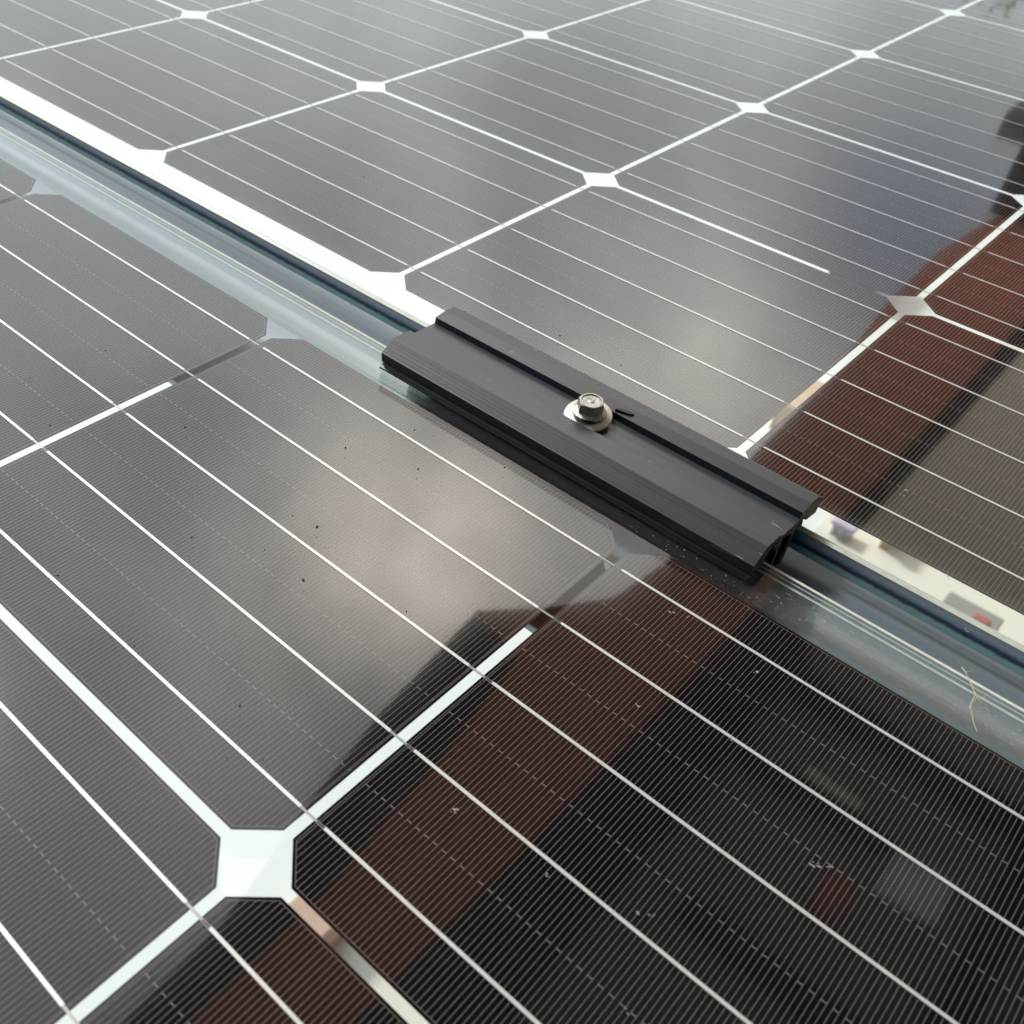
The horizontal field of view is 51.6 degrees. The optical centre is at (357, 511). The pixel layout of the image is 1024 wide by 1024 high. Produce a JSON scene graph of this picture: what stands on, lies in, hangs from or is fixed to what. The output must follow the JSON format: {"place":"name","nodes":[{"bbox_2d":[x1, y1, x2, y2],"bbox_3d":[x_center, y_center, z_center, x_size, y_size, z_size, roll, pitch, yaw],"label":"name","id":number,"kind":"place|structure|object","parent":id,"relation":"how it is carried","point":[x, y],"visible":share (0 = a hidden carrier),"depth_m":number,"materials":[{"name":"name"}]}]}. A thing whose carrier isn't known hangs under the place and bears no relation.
{"place":"outdoors","nodes":[
{"label":"outdoors","id":0,"kind":"place"},
{"bbox_2d":[289,896,340,946],"bbox_3d":[-0.085,0.996,2.558,0.120,0.140,0.140,35,50,29],"label":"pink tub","id":1,"kind":"object","parent":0,"point":[318,924],"visible":0.12,"depth_m":2.49,"materials":[{"name":"plastic"}]},
{"bbox_2d":[0,0,1023,1023],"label":"ground","id":2,"kind":"structure","parent":0,"point":[255,861],"depth_m":4.91,"materials":[{"name":"white"}]},
{"bbox_2d":[370,340,1023,1023],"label":"terrace","id":3,"kind":"structure","parent":0,"point":[918,574],"depth_m":3.69,"materials":[{"name":"beige stone"}]},
{"bbox_2d":[830,516,858,541],"bbox_3d":[1.792,0.061,3.832,0.090,0.070,0.070,35,50,29],"label":"storage box","id":4,"kind":"object","parent":3,"relation":"on","point":[843,530],"visible":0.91,"depth_m":3.81,"materials":[{"name":"plastic"}]},
{"bbox_2d":[878,540,889,550],"bbox_3d":[1.978,0.051,3.808,0.050,0.140,0.180,35,50,29],"label":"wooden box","id":5,"kind":"object","parent":3,"relation":"on","point":[883,545],"visible":0.17,"depth_m":3.80,"materials":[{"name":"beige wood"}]},
{"bbox_2d":[942,592,1003,630],"bbox_3d":[2.014,0.379,3.458,0.180,0.120,0.120,35,50,29],"label":"planter trough","id":6,"kind":"object","parent":3,"relation":"on","point":[961,604],"visible":0.23,"depth_m":3.43,"materials":[{"name":"white"}]},
{"bbox_2d":[973,613,990,625],"bbox_3d":[2.033,0.397,3.431,0.050,0.130,0.040,35,50,29],"label":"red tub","id":7,"kind":"object","parent":6,"relation":"in","point":[981,619],"visible":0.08,"depth_m":3.39,"materials":[{"name":"plastic"}]},
{"bbox_2d":[769,380,824,428],"bbox_3d":[1.882,-0.413,4.321,0.220,0.140,0.280,35,50,29],"label":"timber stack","id":8,"kind":"object","parent":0,"point":[780,416],"visible":0.24,"depth_m":4.29,"materials":[{"name":"wood"}]},
{"bbox_3d":[4.490,-0.926,1.156,7.820,5.420,10.600,35,50,29],"label":"house","id":9,"kind":"object","parent":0,"visible":0},
{"bbox_2d":[0,110,1023,768],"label":"mounting rail","id":10,"kind":"object","parent":9,"relation":"attached to","point":[904,676],"visible":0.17,"depth_m":0.35,"materials":[{"name":"metal"}]},
{"bbox_2d":[0,127,1023,1023],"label":"solar panel","id":11,"kind":"object","parent":10,"relation":"on","point":[596,763],"visible":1,"depth_m":0.26,"materials":[{"name":"black glass"}]},
{"bbox_2d":[27,45,889,851],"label":"dirt specks","id":12,"kind":"object","parent":11,"relation":"on","point":[317,527],"visible":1,"depth_m":0.32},
{"bbox_2d":[451,490,967,1014],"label":"dust flecks","id":13,"kind":"object","parent":11,"relation":"on","point":[731,740],"visible":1,"depth_m":0.24,"materials":[{"name":"grey"}]},
{"bbox_2d":[961,667,981,731],"bbox_3d":[0.165,0.050,0.280,0.011,0.001,0.021,35,50,29],"label":"root fibre","id":14,"kind":"object","parent":11,"relation":"on","point":[972,686],"visible":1,"depth_m":0.28,"materials":[{"name":"beige plant"}]},
{"bbox_2d":[0,0,1023,676],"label":"solar panel","id":15,"kind":"object","parent":10,"relation":"on","point":[718,336],"visible":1,"depth_m":0.52,"materials":[{"name":"black glass"}]},
{"bbox_2d":[379,307,822,581],"bbox_3d":[0.078,-0.024,0.360,0.150,0.038,0.047,34,50,29],"label":"clamp","id":16,"kind":"object","parent":10,"relation":"attached to","point":[731,511],"visible":1,"depth_m":0.34,"materials":[{"name":"metal"}]}
]}

